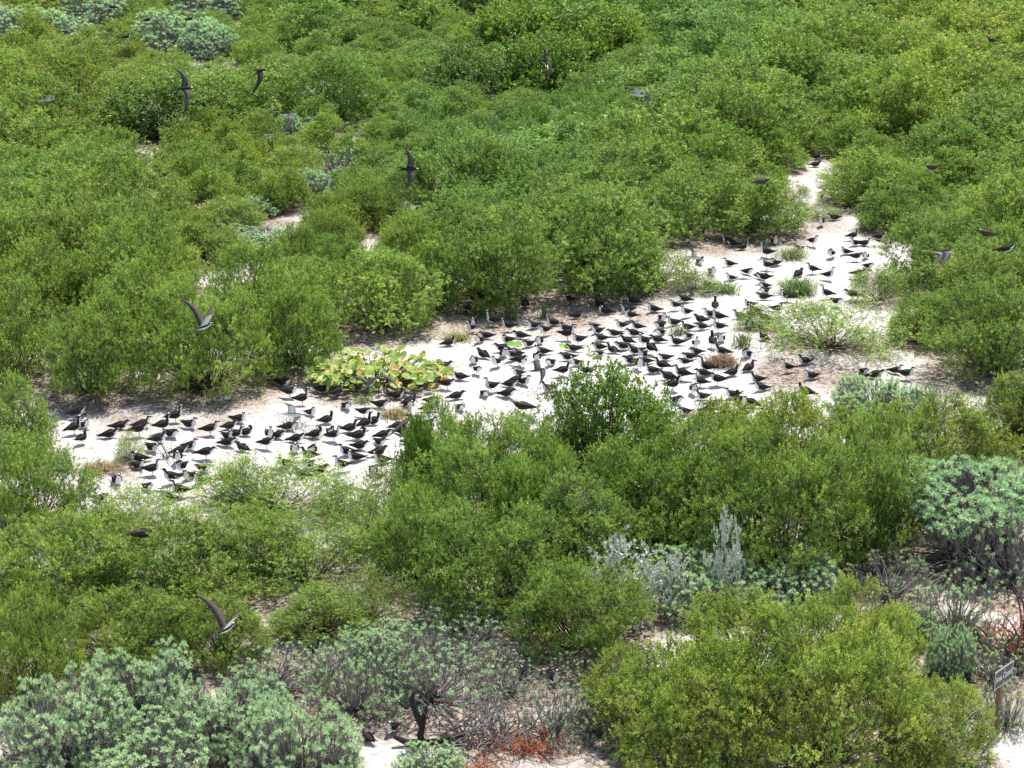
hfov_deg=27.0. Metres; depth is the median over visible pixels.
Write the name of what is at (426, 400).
sooty tern
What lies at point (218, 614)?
sooty tern
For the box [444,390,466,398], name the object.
sooty tern
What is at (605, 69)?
bay cedar shrub
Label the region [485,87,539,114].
bay cedar shrub
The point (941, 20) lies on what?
bay cedar shrub
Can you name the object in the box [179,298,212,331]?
sooty tern
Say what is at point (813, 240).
sooty tern
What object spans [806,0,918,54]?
bay cedar shrub
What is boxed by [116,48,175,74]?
bay cedar shrub
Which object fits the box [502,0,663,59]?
bay cedar shrub
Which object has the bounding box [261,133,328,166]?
bay cedar shrub
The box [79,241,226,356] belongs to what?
bay cedar shrub
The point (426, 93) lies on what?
bay cedar shrub
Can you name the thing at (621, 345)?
sooty tern
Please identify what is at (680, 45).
bay cedar shrub
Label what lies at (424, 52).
bay cedar shrub
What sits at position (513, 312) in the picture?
grass tuft
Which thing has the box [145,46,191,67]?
bay cedar shrub
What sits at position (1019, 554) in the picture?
dead wood
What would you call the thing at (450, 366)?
bare twig plant
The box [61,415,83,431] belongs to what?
sooty tern
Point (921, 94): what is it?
bay cedar shrub
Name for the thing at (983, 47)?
bay cedar shrub
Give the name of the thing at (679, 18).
bay cedar shrub
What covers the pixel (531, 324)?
sooty tern
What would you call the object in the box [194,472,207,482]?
sooty tern
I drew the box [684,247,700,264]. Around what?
sooty tern
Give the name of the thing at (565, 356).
sooty tern
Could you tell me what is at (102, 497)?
sooty tern
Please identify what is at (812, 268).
sooty tern
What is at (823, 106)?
bay cedar shrub
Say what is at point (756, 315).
bay cedar shrub
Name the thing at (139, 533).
noddy
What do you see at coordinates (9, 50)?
bay cedar shrub
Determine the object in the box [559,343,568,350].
sea grape seedling
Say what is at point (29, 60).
bay cedar shrub
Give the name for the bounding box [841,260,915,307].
bay cedar shrub
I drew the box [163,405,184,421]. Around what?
sooty tern
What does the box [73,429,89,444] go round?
sooty tern
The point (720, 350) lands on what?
sooty tern
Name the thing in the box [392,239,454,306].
bay cedar shrub
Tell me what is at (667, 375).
sooty tern
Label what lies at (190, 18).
sooty tern
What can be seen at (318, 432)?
sooty tern
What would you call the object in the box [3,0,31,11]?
bay cedar shrub
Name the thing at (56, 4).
bay cedar shrub
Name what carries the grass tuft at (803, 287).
on the sand ground
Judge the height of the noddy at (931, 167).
0.172 m
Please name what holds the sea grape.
on the sand ground
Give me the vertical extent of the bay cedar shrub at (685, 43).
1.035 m
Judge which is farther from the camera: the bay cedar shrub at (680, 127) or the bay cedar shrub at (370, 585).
the bay cedar shrub at (680, 127)
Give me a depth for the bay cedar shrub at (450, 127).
63.65 m
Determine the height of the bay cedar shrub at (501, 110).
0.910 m
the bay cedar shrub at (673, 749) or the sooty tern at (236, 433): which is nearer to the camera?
the bay cedar shrub at (673, 749)
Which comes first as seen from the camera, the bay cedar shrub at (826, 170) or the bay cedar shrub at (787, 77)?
the bay cedar shrub at (826, 170)
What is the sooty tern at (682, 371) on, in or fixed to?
on the sand ground
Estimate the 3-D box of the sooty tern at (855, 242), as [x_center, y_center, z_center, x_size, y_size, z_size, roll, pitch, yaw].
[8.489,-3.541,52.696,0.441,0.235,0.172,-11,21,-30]
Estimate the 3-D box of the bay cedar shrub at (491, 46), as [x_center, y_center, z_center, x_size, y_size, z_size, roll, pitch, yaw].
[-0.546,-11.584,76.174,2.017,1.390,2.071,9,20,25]
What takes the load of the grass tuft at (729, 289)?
on the sand ground
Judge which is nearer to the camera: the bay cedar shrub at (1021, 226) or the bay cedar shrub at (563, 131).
the bay cedar shrub at (1021, 226)
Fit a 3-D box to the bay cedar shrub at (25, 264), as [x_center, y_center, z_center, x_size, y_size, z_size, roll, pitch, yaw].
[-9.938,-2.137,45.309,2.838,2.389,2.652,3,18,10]
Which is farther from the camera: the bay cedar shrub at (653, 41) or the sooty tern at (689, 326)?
the bay cedar shrub at (653, 41)
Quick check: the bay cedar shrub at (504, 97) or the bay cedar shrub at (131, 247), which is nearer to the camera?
the bay cedar shrub at (131, 247)
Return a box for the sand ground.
[0,5,1023,767]
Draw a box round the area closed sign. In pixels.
[993,660,1013,734]
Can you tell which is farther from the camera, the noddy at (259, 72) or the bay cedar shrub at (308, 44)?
the bay cedar shrub at (308, 44)
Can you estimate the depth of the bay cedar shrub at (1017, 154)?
55.15 m
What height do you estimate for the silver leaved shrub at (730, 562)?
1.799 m
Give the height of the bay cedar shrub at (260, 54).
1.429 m
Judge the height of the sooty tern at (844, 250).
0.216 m
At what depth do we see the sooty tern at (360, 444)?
38.41 m
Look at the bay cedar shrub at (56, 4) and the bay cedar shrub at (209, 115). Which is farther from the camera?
the bay cedar shrub at (56, 4)
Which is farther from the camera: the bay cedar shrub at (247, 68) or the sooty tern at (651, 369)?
the bay cedar shrub at (247, 68)
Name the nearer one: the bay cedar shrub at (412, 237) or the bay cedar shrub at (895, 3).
the bay cedar shrub at (412, 237)
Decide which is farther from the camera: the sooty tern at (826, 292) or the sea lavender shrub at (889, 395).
the sooty tern at (826, 292)
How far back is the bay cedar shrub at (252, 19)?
87.39 m
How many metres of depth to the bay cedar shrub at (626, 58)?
74.93 m
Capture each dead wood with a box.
[403,662,587,764]
[428,625,562,688]
[515,683,591,745]
[904,495,1023,593]
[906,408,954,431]
[938,584,1023,675]
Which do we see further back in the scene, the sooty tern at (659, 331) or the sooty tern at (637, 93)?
the sooty tern at (637, 93)
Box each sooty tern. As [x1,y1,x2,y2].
[40,95,56,103]
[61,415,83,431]
[65,406,87,416]
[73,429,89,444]
[80,418,88,427]
[95,493,109,501]
[96,427,120,437]
[106,419,129,428]
[110,473,121,483]
[119,33,132,38]
[125,421,150,437]
[129,415,151,425]
[129,459,145,468]
[130,451,152,461]
[138,458,160,476]
[140,17,152,21]
[141,482,152,489]
[144,442,158,451]
[147,430,166,441]
[151,413,171,429]
[157,489,180,499]
[161,429,179,436]
[161,468,183,483]
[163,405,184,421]
[167,444,190,453]
[167,479,191,498]
[173,68,193,108]
[173,450,182,461]
[176,460,188,473]
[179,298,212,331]
[179,416,197,427]
[179,437,198,448]
[182,469,194,478]
[183,15,194,20]
[192,446,217,457]
[193,463,211,471]
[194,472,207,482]
[194,594,240,637]
[197,420,219,436]
[215,437,238,445]
[218,419,237,428]
[220,429,232,437]
[223,426,243,436]
[227,411,244,421]
[234,441,252,451]
[242,425,252,434]
[255,437,275,449]
[263,425,273,437]
[266,430,287,437]
[273,378,292,385]
[276,402,302,423]
[276,421,298,429]
[278,457,292,465]
[279,384,297,398]
[282,112,297,130]
[284,433,305,441]
[289,387,309,405]
[290,442,299,451]
[293,465,314,476]
[299,446,321,459]
[301,638,319,656]
[303,406,314,414]
[303,459,314,467]
[304,425,321,437]
[306,463,328,473]
[307,444,316,451]
[310,385,328,392]
[316,410,332,422]
[322,425,340,442]
[326,382,344,397]
[326,425,333,432]
[331,455,353,471]
[336,374,399,393]
[336,443,359,454]
[340,419,358,430]
[341,401,350,408]
[344,426,365,438]
[348,440,369,448]
[348,450,367,460]
[353,407,371,417]
[356,411,373,430]
[360,412,379,423]
[360,728,377,742]
[367,445,388,454]
[369,399,389,407]
[369,465,377,472]
[370,470,383,484]
[371,451,391,462]
[372,428,391,437]
[373,436,385,444]
[385,388,404,398]
[386,413,427,437]
[386,421,401,427]
[386,721,400,735]
[396,427,409,433]
[398,147,419,190]
[399,392,416,403]
[401,399,412,406]
[421,396,433,401]
[422,417,437,425]
[436,378,456,390]
[439,335,454,344]
[441,360,454,366]
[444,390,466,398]
[454,371,470,379]
[456,403,464,410]
[461,302,475,313]
[466,322,477,333]
[469,318,476,324]
[469,355,477,363]
[473,333,484,342]
[473,366,481,375]
[476,347,490,357]
[477,331,495,337]
[479,390,488,396]
[484,310,501,322]
[484,377,500,392]
[491,355,502,367]
[492,343,512,350]
[495,388,517,396]
[499,318,519,331]
[499,348,506,356]
[501,334,516,342]
[501,380,517,386]
[504,372,521,382]
[505,348,521,361]
[509,355,527,366]
[511,330,531,337]
[511,367,526,374]
[512,347,524,356]
[518,357,526,366]
[518,667,528,684]
[519,374,530,384]
[521,295,528,306]
[521,340,536,346]
[525,318,543,327]
[525,362,545,384]
[533,351,540,359]
[534,344,554,353]
[535,335,543,343]
[537,42,550,77]
[537,325,551,336]
[541,381,556,391]
[544,315,564,324]
[545,358,555,364]
[548,669,559,687]
[551,362,570,376]
[556,323,576,340]
[557,321,576,329]
[558,352,578,359]
[562,292,579,304]
[565,343,584,350]
[568,309,581,317]
[570,356,583,364]
[572,332,587,344]
[578,363,596,372]
[588,322,600,327]
[590,324,605,333]
[590,342,606,349]
[593,333,611,340]
[594,350,605,355]
[595,296,604,306]
[599,305,615,313]
[605,328,624,335]
[605,342,621,352]
[612,341,632,348]
[614,319,627,331]
[620,86,649,107]
[620,302,636,311]
[620,335,636,342]
[620,355,637,363]
[624,309,640,321]
[624,328,644,335]
[626,293,642,303]
[626,342,645,353]
[630,320,646,329]
[635,347,649,356]
[635,356,643,369]
[638,333,652,346]
[642,357,654,363]
[645,363,662,372]
[646,338,658,354]
[648,302,663,311]
[648,334,668,341]
[652,356,673,367]
[653,321,667,327]
[655,328,666,334]
[656,353,674,359]
[657,370,680,379]
[658,312,666,320]
[661,375,680,390]
[666,316,683,324]
[667,299,684,310]
[668,334,687,344]
[668,395,683,402]
[671,364,692,375]
[676,294,694,301]
[676,357,693,366]
[676,407,692,414]
[679,320,695,329]
[680,305,693,317]
[681,352,699,358]
[682,332,694,337]
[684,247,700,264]
[688,347,706,353]
[689,383,697,394]
[692,336,699,346]
[692,368,711,375]
[692,372,711,387]
[693,313,710,321]
[694,322,710,328]
[695,389,711,398]
[697,356,719,369]
[703,307,720,316]
[707,266,715,274]
[708,329,716,347]
[711,295,718,308]
[711,317,729,333]
[711,372,729,386]
[713,309,729,320]
[714,343,732,353]
[717,332,724,341]
[721,235,734,242]
[722,257,738,265]
[722,364,739,374]
[724,387,743,397]
[725,272,736,279]
[726,239,740,245]
[733,309,743,318]
[734,240,748,248]
[734,389,742,404]
[739,395,747,404]
[740,359,756,370]
[741,267,753,273]
[741,397,761,405]
[742,348,751,356]
[744,298,758,306]
[745,318,754,325]
[747,303,764,311]
[750,372,768,381]
[752,380,771,389]
[754,292,772,298]
[755,272,774,281]
[758,282,773,286]
[758,330,771,340]
[760,242,776,256]
[760,257,776,266]
[760,286,770,292]
[767,302,784,310]
[770,258,783,264]
[771,236,777,243]
[781,288,797,300]
[781,358,797,373]
[791,243,804,249]
[792,267,802,276]
[795,354,814,363]
[798,382,818,394]
[805,262,821,274]
[805,369,820,378]
[806,235,818,246]
[809,160,822,166]
[810,151,822,158]
[817,216,824,223]
[819,267,835,280]
[821,284,836,296]
[826,213,841,219]
[827,248,834,258]
[829,297,843,307]
[841,246,853,253]
[842,289,862,300]
[845,228,860,237]
[847,269,864,275]
[848,252,864,258]
[849,237,862,244]
[859,237,872,244]
[859,368,868,373]
[861,262,873,268]
[862,251,868,258]
[864,369,885,377]
[871,233,885,239]
[886,364,903,372]
[895,366,916,379]
[922,669,942,681]
[929,249,953,267]
[954,672,977,680]
[993,244,1015,251]
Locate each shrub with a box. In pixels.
[0,0,25,10]
[0,0,74,10]
[0,3,69,42]
[0,28,43,56]
[0,40,119,125]
[0,42,73,86]
[0,45,25,66]
[0,49,16,94]
[0,60,72,128]
[0,70,115,147]
[0,82,98,155]
[0,96,52,157]
[0,138,52,177]
[0,141,25,178]
[0,153,81,203]
[0,170,98,258]
[0,176,21,232]
[0,193,158,312]
[0,196,46,291]
[0,222,106,334]
[0,266,70,384]
[0,364,63,466]
[0,424,104,539]
[0,502,143,627]
[0,574,93,717]
[0,659,137,767]
[1,159,160,241]
[2,133,135,201]
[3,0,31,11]
[8,45,37,68]
[11,3,55,24]
[14,7,60,42]
[19,15,98,40]
[22,30,76,49]
[24,43,60,66]
[26,137,203,238]
[27,286,153,405]
[35,128,102,164]
[36,0,82,10]
[44,0,81,19]
[48,496,162,583]
[53,25,124,56]
[56,0,140,26]
[56,207,202,327]
[56,579,205,681]
[58,44,114,80]
[59,188,183,273]
[64,39,112,64]
[72,703,213,767]
[73,501,268,635]
[76,68,129,93]
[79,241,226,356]
[80,635,207,745]
[83,125,130,147]
[83,478,209,538]
[87,88,135,127]
[90,63,237,143]
[91,19,146,56]
[92,125,142,165]
[98,142,165,187]
[100,25,154,46]
[101,39,154,67]
[101,59,162,84]
[106,69,157,104]
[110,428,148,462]
[111,16,146,31]
[112,0,174,19]
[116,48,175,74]
[123,5,169,26]
[126,7,223,55]
[127,273,280,403]
[140,63,199,102]
[142,138,218,184]
[144,53,203,82]
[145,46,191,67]
[145,172,204,209]
[146,230,213,287]
[148,205,207,250]
[150,115,216,160]
[155,0,189,13]
[159,664,301,767]
[162,0,245,21]
[164,9,200,28]
[165,590,281,678]
[167,442,361,527]
[168,162,254,214]
[169,140,234,193]
[172,56,308,130]
[175,208,243,264]
[177,25,241,61]
[180,189,271,231]
[183,102,234,141]
[184,9,235,34]
[189,9,237,27]
[191,232,313,339]
[194,495,322,587]
[195,453,286,514]
[196,56,243,79]
[200,156,275,195]
[203,114,255,152]
[205,512,405,608]
[207,97,264,130]
[209,222,261,247]
[214,126,271,167]
[219,23,262,43]
[219,35,266,57]
[219,65,255,86]
[220,140,271,182]
[220,225,301,259]
[221,636,329,703]
[228,32,275,63]
[228,689,364,767]
[231,0,258,16]
[235,3,283,34]
[236,32,286,64]
[238,0,383,29]
[239,0,288,20]
[239,9,271,26]
[239,261,348,383]
[240,56,295,94]
[240,108,286,153]
[240,194,287,217]
[245,21,290,36]
[247,156,315,212]
[254,49,322,86]
[257,145,324,181]
[259,0,373,55]
[259,53,315,67]
[260,20,306,54]
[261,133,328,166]
[262,580,383,648]
[265,220,331,276]
[267,252,337,299]
[270,114,318,140]
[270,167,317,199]
[273,45,403,125]
[280,636,367,697]
[288,93,343,133]
[289,0,407,17]
[291,111,364,156]
[292,29,346,60]
[294,200,365,242]
[295,476,380,524]
[297,166,343,205]
[297,189,367,235]
[297,231,362,285]
[300,205,370,255]
[302,626,409,727]
[304,45,349,63]
[306,476,419,573]
[308,145,364,173]
[308,242,451,338]
[321,557,425,628]
[322,129,376,168]
[323,164,402,224]
[326,44,388,78]
[328,13,381,33]
[329,162,389,192]
[332,175,411,233]
[335,617,414,667]
[337,50,387,84]
[342,17,401,48]
[342,241,394,293]
[343,36,392,56]
[345,622,441,698]
[347,66,405,101]
[348,26,406,52]
[353,453,431,520]
[353,624,500,729]
[354,102,425,130]
[354,115,395,148]
[354,137,423,170]
[358,0,408,24]
[362,474,473,590]
[365,88,414,115]
[366,50,410,68]
[366,58,411,92]
[367,113,435,153]
[371,148,420,179]
[374,54,421,86]
[374,203,442,242]
[375,206,445,260]
[377,164,431,197]
[381,0,463,33]
[384,119,545,226]
[389,398,443,499]
[390,20,420,42]
[390,37,456,66]
[390,738,468,767]
[391,27,449,58]
[392,0,497,12]
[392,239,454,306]
[394,69,448,103]
[394,82,458,114]
[395,98,450,142]
[395,406,563,557]
[396,119,454,163]
[398,389,484,484]
[400,606,509,673]
[401,494,576,634]
[402,48,440,74]
[402,49,449,78]
[405,35,520,101]
[405,177,555,267]
[410,196,570,317]
[414,0,518,21]
[414,587,519,643]
[415,116,481,148]
[419,85,493,127]
[421,22,455,44]
[426,17,456,39]
[426,128,575,199]
[432,7,472,25]
[437,25,484,60]
[439,18,475,41]
[439,78,488,114]
[451,109,509,137]
[456,0,563,54]
[458,9,476,24]
[470,643,551,706]
[472,112,626,175]
[473,41,512,77]
[476,159,607,236]
[480,60,510,90]
[481,178,672,303]
[482,24,615,98]
[482,134,623,211]
[485,0,597,34]
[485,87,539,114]
[485,405,581,480]
[488,99,536,127]
[489,437,588,562]
[494,554,660,675]
[496,462,659,603]
[498,79,553,105]
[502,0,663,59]
[502,114,546,146]
[503,88,558,130]
[504,166,655,263]
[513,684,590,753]
[528,339,682,474]
[543,110,568,141]
[545,136,718,243]
[547,71,608,110]
[549,33,581,60]
[551,645,619,694]
[552,114,589,150]
[555,691,621,749]
[557,86,604,117]
[558,94,611,134]
[562,428,682,553]
[565,108,702,214]
[566,0,665,64]
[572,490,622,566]
[572,523,669,630]
[576,634,669,740]
[577,0,672,24]
[582,623,781,767]
[584,94,751,176]
[586,58,640,94]
[593,44,693,111]
[593,88,636,115]
[596,87,642,119]
[598,43,645,67]
[602,43,653,61]
[603,42,663,79]
[603,395,699,494]
[615,406,779,568]
[619,235,707,295]
[623,442,720,548]
[628,0,736,13]
[628,58,742,125]
[629,0,743,46]
[633,26,684,50]
[633,534,766,623]
[641,30,802,100]
[642,43,704,74]
[647,50,823,155]
[648,151,749,219]
[648,549,700,614]
[649,72,796,173]
[654,1,764,57]
[658,120,797,203]
[658,578,817,723]
[661,41,704,58]
[666,3,812,80]
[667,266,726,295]
[673,0,771,20]
[674,161,821,245]
[674,393,810,482]
[680,417,880,593]
[692,589,949,767]
[702,503,747,604]
[705,20,834,102]
[708,0,829,47]
[729,67,839,148]
[731,302,785,333]
[735,385,898,506]
[737,32,874,110]
[738,546,845,616]
[739,5,844,52]
[747,0,860,17]
[748,125,811,171]
[748,291,922,366]
[754,20,836,80]
[777,175,812,202]
[780,1,897,59]
[785,390,935,570]
[786,122,838,152]
[790,568,934,706]
[791,0,888,51]
[800,201,843,220]
[801,45,884,102]
[804,0,903,29]
[805,101,840,130]
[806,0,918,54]
[806,116,881,159]
[810,155,865,183]
[813,54,933,141]
[814,141,937,214]
[815,107,870,147]
[823,372,931,427]
[837,59,993,154]
[837,125,904,168]
[839,0,937,19]
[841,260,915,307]
[843,33,1007,116]
[845,549,947,611]
[847,22,957,72]
[847,181,939,234]
[852,145,919,186]
[861,4,998,70]
[863,0,990,37]
[869,206,1009,292]
[871,37,1006,101]
[872,669,1006,767]
[875,386,1023,493]
[878,164,954,218]
[885,2,1021,56]
[887,289,965,346]
[888,104,1004,183]
[891,454,1023,553]
[894,606,950,653]
[895,234,1023,338]
[898,0,995,31]
[900,377,962,425]
[901,566,1012,649]
[905,145,1002,208]
[910,265,1023,385]
[911,210,973,254]
[914,200,974,233]
[916,0,1018,17]
[922,158,1023,255]
[923,622,979,682]
[924,0,1023,46]
[925,80,1023,175]
[927,183,980,212]
[930,679,994,728]
[936,52,1023,114]
[941,27,1023,89]
[942,480,1023,599]
[943,127,1023,201]
[946,213,1023,293]
[947,85,1022,137]
[960,97,1023,173]
[960,367,1023,462]
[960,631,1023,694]
[972,10,1023,71]
[974,169,1023,220]
[980,0,1023,22]
[983,676,1023,736]
[984,134,1023,194]
[984,218,1023,258]
[985,46,1023,93]
[997,72,1023,100]
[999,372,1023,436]
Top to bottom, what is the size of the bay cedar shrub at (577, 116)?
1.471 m
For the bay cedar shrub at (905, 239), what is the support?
on the sand ground
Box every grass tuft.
[72,456,132,475]
[348,392,375,405]
[373,404,420,420]
[430,328,475,341]
[472,298,493,315]
[504,307,517,320]
[532,301,551,318]
[668,325,690,335]
[697,351,750,367]
[711,280,748,295]
[727,331,765,348]
[765,276,822,295]
[769,244,812,261]
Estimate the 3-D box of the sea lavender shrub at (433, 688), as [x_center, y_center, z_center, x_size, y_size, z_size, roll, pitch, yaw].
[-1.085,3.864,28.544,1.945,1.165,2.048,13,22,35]
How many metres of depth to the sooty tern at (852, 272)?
49.88 m
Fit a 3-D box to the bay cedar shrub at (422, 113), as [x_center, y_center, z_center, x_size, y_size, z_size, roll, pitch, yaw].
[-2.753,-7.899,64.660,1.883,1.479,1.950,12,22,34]
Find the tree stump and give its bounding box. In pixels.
[393,687,468,746]
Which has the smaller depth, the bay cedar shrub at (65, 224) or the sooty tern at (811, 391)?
the sooty tern at (811, 391)
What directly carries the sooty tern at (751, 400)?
on the sand ground
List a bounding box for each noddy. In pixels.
[123,527,154,537]
[250,68,268,94]
[509,400,539,409]
[750,177,769,184]
[925,164,940,169]
[976,229,999,235]
[986,36,999,41]
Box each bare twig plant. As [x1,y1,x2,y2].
[146,433,175,460]
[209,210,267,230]
[267,405,315,432]
[289,416,337,440]
[429,358,468,377]
[517,379,550,397]
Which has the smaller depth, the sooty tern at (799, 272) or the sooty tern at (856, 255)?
the sooty tern at (799, 272)
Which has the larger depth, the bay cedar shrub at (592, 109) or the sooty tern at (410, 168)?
the bay cedar shrub at (592, 109)
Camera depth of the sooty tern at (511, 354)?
43.39 m
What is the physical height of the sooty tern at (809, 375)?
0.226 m
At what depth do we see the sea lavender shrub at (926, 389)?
39.74 m
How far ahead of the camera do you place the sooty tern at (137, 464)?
37.25 m
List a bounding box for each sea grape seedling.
[507,341,522,346]
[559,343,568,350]
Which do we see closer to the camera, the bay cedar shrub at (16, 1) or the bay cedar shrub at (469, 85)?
the bay cedar shrub at (469, 85)
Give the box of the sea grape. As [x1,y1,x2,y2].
[304,343,453,392]
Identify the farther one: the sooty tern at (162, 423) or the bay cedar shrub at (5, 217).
the bay cedar shrub at (5, 217)
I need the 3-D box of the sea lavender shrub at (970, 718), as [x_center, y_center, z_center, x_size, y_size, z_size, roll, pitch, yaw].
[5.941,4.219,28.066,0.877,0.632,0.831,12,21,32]
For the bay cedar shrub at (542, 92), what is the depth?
70.65 m
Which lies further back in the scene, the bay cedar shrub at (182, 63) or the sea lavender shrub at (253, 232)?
the bay cedar shrub at (182, 63)
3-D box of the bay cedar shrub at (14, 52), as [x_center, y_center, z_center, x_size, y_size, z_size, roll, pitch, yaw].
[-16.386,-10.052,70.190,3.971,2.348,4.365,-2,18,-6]
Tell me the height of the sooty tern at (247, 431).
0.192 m
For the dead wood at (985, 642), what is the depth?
29.67 m
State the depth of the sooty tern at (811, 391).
41.22 m
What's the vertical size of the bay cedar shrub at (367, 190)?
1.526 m
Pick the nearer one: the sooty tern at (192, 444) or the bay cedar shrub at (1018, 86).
the sooty tern at (192, 444)
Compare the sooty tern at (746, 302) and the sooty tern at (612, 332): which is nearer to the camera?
the sooty tern at (612, 332)
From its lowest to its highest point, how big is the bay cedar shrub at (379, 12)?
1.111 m
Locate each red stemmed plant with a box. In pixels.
[454,751,510,767]
[458,726,571,765]
[958,602,1023,665]
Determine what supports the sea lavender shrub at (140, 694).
on the sand ground
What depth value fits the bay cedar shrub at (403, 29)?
83.50 m
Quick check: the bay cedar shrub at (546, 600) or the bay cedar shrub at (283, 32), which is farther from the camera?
the bay cedar shrub at (283, 32)
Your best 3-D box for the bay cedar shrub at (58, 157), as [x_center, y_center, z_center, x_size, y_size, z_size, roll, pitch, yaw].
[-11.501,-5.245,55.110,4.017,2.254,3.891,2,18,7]
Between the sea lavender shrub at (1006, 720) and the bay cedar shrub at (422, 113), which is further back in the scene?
the bay cedar shrub at (422, 113)
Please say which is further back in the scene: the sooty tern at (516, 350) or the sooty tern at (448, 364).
the sooty tern at (516, 350)
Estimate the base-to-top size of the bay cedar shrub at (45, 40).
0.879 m
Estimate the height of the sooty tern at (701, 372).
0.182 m
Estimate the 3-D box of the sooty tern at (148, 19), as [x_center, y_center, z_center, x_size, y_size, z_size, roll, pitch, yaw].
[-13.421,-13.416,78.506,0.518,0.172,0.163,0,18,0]
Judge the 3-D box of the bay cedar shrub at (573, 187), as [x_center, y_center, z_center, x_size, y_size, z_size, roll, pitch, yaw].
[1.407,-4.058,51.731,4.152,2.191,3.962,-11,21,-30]
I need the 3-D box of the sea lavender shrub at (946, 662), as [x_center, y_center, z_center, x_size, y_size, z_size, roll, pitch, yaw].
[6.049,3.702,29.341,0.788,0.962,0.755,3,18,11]
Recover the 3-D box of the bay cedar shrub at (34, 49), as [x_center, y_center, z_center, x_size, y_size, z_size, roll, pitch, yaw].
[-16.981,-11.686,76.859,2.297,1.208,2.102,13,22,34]
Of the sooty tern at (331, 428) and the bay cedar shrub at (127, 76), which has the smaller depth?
the sooty tern at (331, 428)
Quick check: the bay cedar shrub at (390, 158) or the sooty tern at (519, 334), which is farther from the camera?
the bay cedar shrub at (390, 158)
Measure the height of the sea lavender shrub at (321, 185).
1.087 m
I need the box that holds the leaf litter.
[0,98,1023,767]
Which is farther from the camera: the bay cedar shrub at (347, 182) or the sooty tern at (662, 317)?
the bay cedar shrub at (347, 182)
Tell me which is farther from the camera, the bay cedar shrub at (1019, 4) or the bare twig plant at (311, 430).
the bay cedar shrub at (1019, 4)
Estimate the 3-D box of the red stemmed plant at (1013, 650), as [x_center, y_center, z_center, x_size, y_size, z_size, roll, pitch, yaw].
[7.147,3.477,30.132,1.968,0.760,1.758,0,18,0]
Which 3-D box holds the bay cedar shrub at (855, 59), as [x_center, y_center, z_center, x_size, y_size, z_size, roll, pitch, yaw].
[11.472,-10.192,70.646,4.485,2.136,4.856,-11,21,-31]
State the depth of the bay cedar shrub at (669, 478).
33.71 m
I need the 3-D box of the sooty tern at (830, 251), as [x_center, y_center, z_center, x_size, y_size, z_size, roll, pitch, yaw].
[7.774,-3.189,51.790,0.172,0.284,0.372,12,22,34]
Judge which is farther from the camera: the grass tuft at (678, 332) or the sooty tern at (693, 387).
the grass tuft at (678, 332)
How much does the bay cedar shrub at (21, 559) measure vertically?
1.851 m
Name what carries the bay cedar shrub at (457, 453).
on the sand ground
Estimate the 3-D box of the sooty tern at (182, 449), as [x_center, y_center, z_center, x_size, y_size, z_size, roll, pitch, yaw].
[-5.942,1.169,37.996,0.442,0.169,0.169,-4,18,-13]
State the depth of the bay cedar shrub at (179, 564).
31.31 m
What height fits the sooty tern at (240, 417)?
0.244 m
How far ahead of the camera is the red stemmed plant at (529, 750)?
27.20 m
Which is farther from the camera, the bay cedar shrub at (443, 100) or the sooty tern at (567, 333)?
the bay cedar shrub at (443, 100)
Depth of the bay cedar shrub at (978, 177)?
57.02 m
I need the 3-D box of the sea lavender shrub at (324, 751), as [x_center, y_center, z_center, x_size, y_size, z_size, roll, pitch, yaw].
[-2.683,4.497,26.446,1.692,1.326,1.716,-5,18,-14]
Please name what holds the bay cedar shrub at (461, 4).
on the sand ground
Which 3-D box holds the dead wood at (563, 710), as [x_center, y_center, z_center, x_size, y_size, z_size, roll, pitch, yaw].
[0.590,4.307,27.930,1.236,0.458,1.043,-12,21,-33]
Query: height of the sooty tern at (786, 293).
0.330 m
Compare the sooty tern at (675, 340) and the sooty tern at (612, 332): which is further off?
the sooty tern at (612, 332)
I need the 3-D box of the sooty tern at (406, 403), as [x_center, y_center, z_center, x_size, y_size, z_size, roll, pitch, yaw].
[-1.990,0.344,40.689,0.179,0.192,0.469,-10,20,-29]
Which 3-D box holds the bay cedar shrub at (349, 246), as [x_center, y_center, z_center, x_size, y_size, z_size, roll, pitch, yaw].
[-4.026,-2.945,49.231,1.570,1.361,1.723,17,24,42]
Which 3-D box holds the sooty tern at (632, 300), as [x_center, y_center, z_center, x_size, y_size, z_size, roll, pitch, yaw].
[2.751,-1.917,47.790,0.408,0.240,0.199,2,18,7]
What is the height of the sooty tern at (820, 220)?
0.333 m
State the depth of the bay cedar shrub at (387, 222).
53.19 m
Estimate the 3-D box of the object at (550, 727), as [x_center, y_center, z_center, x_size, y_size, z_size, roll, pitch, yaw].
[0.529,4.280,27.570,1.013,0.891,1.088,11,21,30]
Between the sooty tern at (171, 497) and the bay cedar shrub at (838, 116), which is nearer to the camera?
the sooty tern at (171, 497)
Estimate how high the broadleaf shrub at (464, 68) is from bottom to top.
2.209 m
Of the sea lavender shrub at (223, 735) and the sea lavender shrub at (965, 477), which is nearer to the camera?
the sea lavender shrub at (223, 735)
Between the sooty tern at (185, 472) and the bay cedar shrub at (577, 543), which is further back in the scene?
the sooty tern at (185, 472)
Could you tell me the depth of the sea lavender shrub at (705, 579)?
31.53 m
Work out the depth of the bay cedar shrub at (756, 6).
84.69 m
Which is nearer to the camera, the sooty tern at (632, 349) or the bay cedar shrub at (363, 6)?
the sooty tern at (632, 349)
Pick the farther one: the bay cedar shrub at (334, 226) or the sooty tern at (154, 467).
the bay cedar shrub at (334, 226)
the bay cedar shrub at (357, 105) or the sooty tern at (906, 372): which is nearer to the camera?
the sooty tern at (906, 372)

